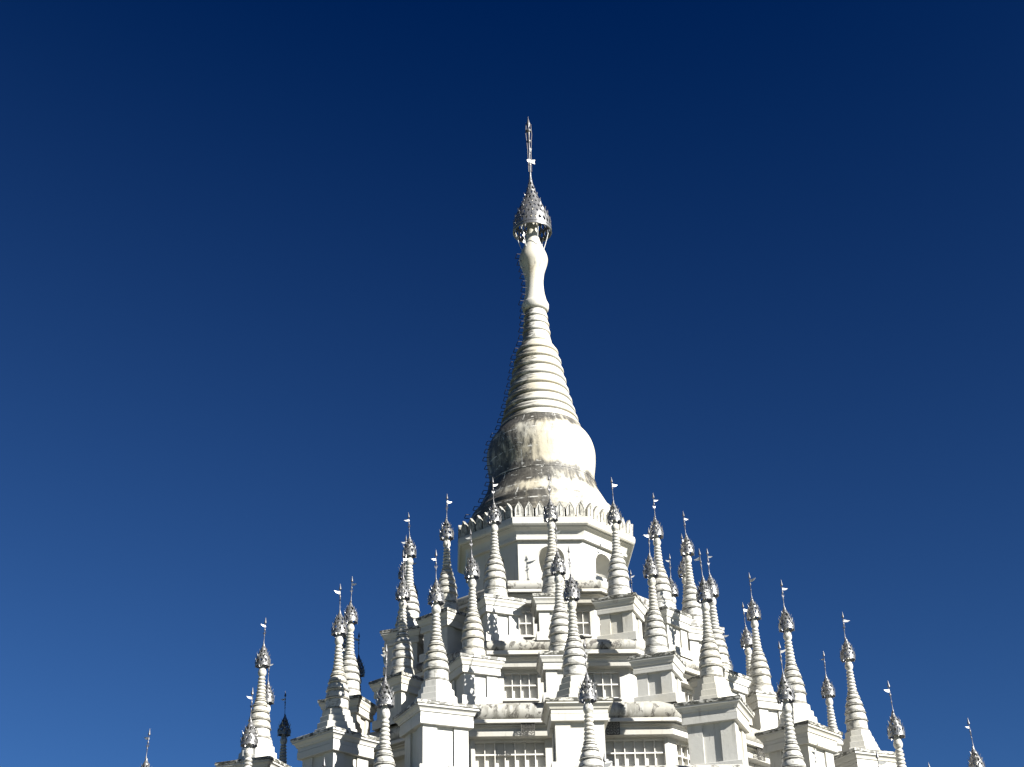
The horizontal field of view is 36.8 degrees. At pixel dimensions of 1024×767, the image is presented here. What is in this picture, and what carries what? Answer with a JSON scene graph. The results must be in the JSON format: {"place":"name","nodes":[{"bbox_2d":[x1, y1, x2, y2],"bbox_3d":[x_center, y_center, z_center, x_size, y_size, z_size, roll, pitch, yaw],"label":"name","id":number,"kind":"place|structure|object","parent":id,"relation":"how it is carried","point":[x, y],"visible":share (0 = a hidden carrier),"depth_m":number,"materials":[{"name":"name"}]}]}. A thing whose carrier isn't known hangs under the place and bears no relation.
{"place":"outdoors","nodes":[
{"label":"outdoors","id":0,"kind":"place"},
{"bbox_2d":[0,0,1023,766],"label":"sky","id":1,"kind":"structure","parent":0,"point":[261,292],"materials":[{"name":"blue"}]},
{"bbox_2d":[367,119,770,766],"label":"white pagoda","id":2,"kind":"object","parent":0,"point":[539,437],"visible":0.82,"depth_m":51.90,"materials":[{"name":"paint"}]},
{"bbox_2d":[141,730,149,766],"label":"pinnacle","id":3,"kind":"object","parent":2,"relation":"on","point":[146,764],"visible":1,"depth_m":45.36,"materials":[{"name":"white paint"}]},
{"bbox_2d":[240,688,258,766],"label":"pinnacle","id":4,"kind":"object","parent":2,"relation":"on","point":[247,740],"visible":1,"depth_m":41.82,"materials":[{"name":"white paint"}]},
{"bbox_2d":[215,618,290,766],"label":"pinnacle","id":5,"kind":"object","parent":2,"relation":"on","point":[264,754],"visible":0.92,"depth_m":46.98,"materials":[{"name":"white paint"}]},
{"bbox_2d":[265,664,274,745],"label":"pinnacle","id":6,"kind":"object","parent":2,"relation":"on","point":[269,698],"visible":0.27,"depth_m":51.55,"materials":[{"name":"white paint"}]},
{"bbox_2d":[277,691,290,763],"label":"pinnacle","id":7,"kind":"object","parent":2,"relation":"on","point":[284,732],"visible":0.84,"depth_m":54.77,"materials":[{"name":"white paint"}]},
{"bbox_2d":[290,584,379,766],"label":"pinnacle","id":8,"kind":"object","parent":2,"relation":"on","point":[335,738],"visible":1,"depth_m":43.93,"materials":[{"name":"white paint"}]},
{"bbox_2d":[341,608,347,656],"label":"pinnacle","id":9,"kind":"object","parent":2,"relation":"on","point":[344,644],"visible":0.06,"depth_m":52.47,"materials":[{"name":"white paint"}]},
{"bbox_2d":[317,577,376,733],"bbox_3d":[-5.224,8.902,49.532,1.450,5.810,1.450,-11,-30,17],"label":"pinnacle","id":10,"kind":"object","parent":2,"relation":"on","point":[363,710],"visible":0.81,"depth_m":48.89,"materials":[{"name":"white paint"}]},
{"bbox_2d":[354,634,364,695],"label":"pinnacle","id":11,"kind":"object","parent":2,"relation":"on","point":[360,669],"visible":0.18,"depth_m":55.03,"materials":[{"name":"white paint"}]},
{"bbox_2d":[373,644,395,766],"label":"pinnacle","id":12,"kind":"object","parent":2,"relation":"on","point":[384,753],"visible":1,"depth_m":38.74,"materials":[{"name":"white paint"}]},
{"bbox_2d":[382,537,406,666],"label":"pinnacle","id":13,"kind":"object","parent":2,"relation":"on","point":[400,574],"visible":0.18,"depth_m":53.74,"materials":[{"name":"white paint"}]},
{"bbox_2d":[368,551,423,731],"bbox_3d":[-3.391,7.873,47.746,1.450,5.810,1.450,-25,-36,36],"label":"pinnacle","id":14,"kind":"object","parent":2,"relation":"on","point":[404,681],"visible":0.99,"depth_m":46.88,"materials":[{"name":"white paint"}]},
{"bbox_2d":[380,512,423,675],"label":"pinnacle","id":15,"kind":"object","parent":2,"relation":"on","point":[416,638],"visible":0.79,"depth_m":50.64,"materials":[{"name":"white paint"}]},
{"bbox_2d":[392,552,480,766],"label":"pinnacle","id":16,"kind":"object","parent":2,"relation":"on","point":[434,721],"visible":1,"depth_m":41.53,"materials":[{"name":"white paint"}]},
{"bbox_2d":[415,495,465,663],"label":"pinnacle","id":17,"kind":"object","parent":2,"relation":"on","point":[452,618],"visible":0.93,"depth_m":49.21,"materials":[{"name":"white paint"}]},
{"bbox_2d":[448,529,505,704],"bbox_3d":[-1.185,7.031,46.322,1.450,5.809,1.450,11,-31,-22],"label":"pinnacle","id":18,"kind":"object","parent":2,"relation":"on","point":[474,673],"visible":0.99,"depth_m":45.12,"materials":[{"name":"white paint"}]},
{"bbox_2d":[466,478,525,640],"bbox_3d":[-0.550,5.672,49.249,1.450,5.890,1.450,11,-31,-22],"label":"pinnacle","id":19,"kind":"object","parent":2,"relation":"on","point":[499,611],"visible":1,"depth_m":48.02,"materials":[{"name":"white paint"}]},
{"bbox_2d":[530,475,576,639],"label":"pinnacle","id":20,"kind":"object","parent":2,"relation":"on","point":[542,607],"visible":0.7,"depth_m":48.38,"materials":[{"name":"white paint"}]},
{"bbox_2d":[536,524,587,702],"bbox_3d":[1.437,6.894,46.209,1.450,5.810,1.450,0,-29,-3],"label":"pinnacle","id":21,"kind":"object","parent":2,"relation":"on","point":[549,666],"visible":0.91,"depth_m":45.53,"materials":[{"name":"white paint"}]},
{"bbox_2d":[541,546,613,766],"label":"pinnacle","id":22,"kind":"object","parent":2,"relation":"on","point":[562,716],"visible":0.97,"depth_m":41.36,"materials":[{"name":"white paint"}]},
{"bbox_2d":[578,640,603,766],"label":"pinnacle","id":23,"kind":"object","parent":2,"relation":"on","point":[590,755],"visible":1,"depth_m":38.67,"materials":[{"name":"white paint"}]},
{"bbox_2d":[603,753,611,766],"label":"pinnacle","id":24,"kind":"object","parent":2,"relation":"on","point":[606,764],"visible":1,"depth_m":35.36,"materials":[{"name":"silver metal"}]},
{"bbox_2d":[591,477,647,642],"bbox_3d":[3.372,5.664,49.442,1.450,5.890,1.450,-11,-30,17],"label":"pinnacle","id":25,"kind":"object","parent":2,"relation":"on","point":[621,608],"visible":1,"depth_m":48.21,"materials":[{"name":"white paint"}]},
{"bbox_2d":[627,527,686,702],"bbox_3d":[4.296,7.021,46.592,1.450,5.810,1.450,-11,-30,17],"label":"pinnacle","id":26,"kind":"object","parent":2,"relation":"on","point":[659,667],"visible":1,"depth_m":45.36,"materials":[{"name":"white paint"}]},
{"bbox_2d":[642,494,693,660],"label":"pinnacle","id":27,"kind":"object","parent":2,"relation":"on","point":[677,623],"visible":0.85,"depth_m":49.62,"materials":[{"name":"white paint"}]},
{"bbox_2d":[666,554,678,608],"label":"pinnacle","id":28,"kind":"object","parent":2,"relation":"on","point":[674,590],"visible":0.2,"depth_m":56.07,"materials":[{"name":"white paint"}]},
{"bbox_2d":[677,533,685,592],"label":"pinnacle","id":29,"kind":"object","parent":2,"relation":"on","point":[682,566],"visible":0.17,"depth_m":54.34,"materials":[{"name":"white paint"}]},
{"bbox_2d":[680,512,723,662],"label":"pinnacle","id":30,"kind":"object","parent":2,"relation":"on","point":[691,605],"visible":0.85,"depth_m":51.50,"materials":[{"name":"white paint"}]},
{"bbox_2d":[674,550,754,765],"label":"pinnacle","id":31,"kind":"object","parent":2,"relation":"on","point":[717,714],"visible":1,"depth_m":41.84,"materials":[{"name":"white paint"}]},
{"bbox_2d":[686,550,751,725],"bbox_3d":[6.355,7.854,48.226,1.450,5.810,1.450,-25,-36,36],"label":"pinnacle","id":32,"kind":"object","parent":2,"relation":"on","point":[738,683],"visible":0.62,"depth_m":47.52,"materials":[{"name":"white paint"}]},
{"bbox_2d":[723,631,732,670],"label":"pinnacle","id":33,"kind":"object","parent":2,"relation":"on","point":[730,663],"visible":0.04,"depth_m":55.70,"materials":[{"name":"white paint"}]},
{"bbox_2d":[740,602,752,692],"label":"pinnacle","id":34,"kind":"object","parent":2,"relation":"on","point":[746,642],"visible":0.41,"depth_m":53.10,"materials":[{"name":"white paint"}]},
{"bbox_2d":[745,574,782,730],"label":"pinnacle","id":35,"kind":"object","parent":2,"relation":"on","point":[761,702],"visible":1,"depth_m":49.33,"materials":[{"name":"white paint"}]},
{"bbox_2d":[775,643,805,766],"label":"pinnacle","id":36,"kind":"object","parent":2,"relation":"on","point":[792,755],"visible":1,"depth_m":39.13,"materials":[{"name":"white paint"}]},
{"bbox_2d":[754,581,842,766],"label":"pinnacle","id":37,"kind":"object","parent":2,"relation":"on","point":[816,742],"visible":0.87,"depth_m":44.56,"materials":[{"name":"white paint"}]},
{"bbox_2d":[820,651,842,756],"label":"pinnacle","id":38,"kind":"object","parent":2,"relation":"on","point":[828,691],"visible":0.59,"depth_m":52.27,"materials":[{"name":"white paint"}]},
{"bbox_2d":[833,612,903,766],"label":"pinnacle","id":39,"kind":"object","parent":2,"relation":"on","point":[859,747],"visible":1,"depth_m":47.59,"materials":[{"name":"white paint"}]},
{"bbox_2d":[876,750,887,766],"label":"pinnacle","id":40,"kind":"object","parent":2,"relation":"on","point":[880,762],"visible":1,"depth_m":35.70,"materials":[{"name":"silver metal"}]},
{"bbox_2d":[884,682,906,766],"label":"pinnacle","id":41,"kind":"object","parent":2,"relation":"on","point":[895,733],"visible":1,"depth_m":42.65,"materials":[{"name":"white paint"}]},
{"bbox_2d":[965,718,984,766],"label":"pinnacle","id":42,"kind":"object","parent":2,"relation":"on","point":[975,761],"visible":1,"depth_m":46.33,"materials":[{"name":"silver metal"}]}
]}

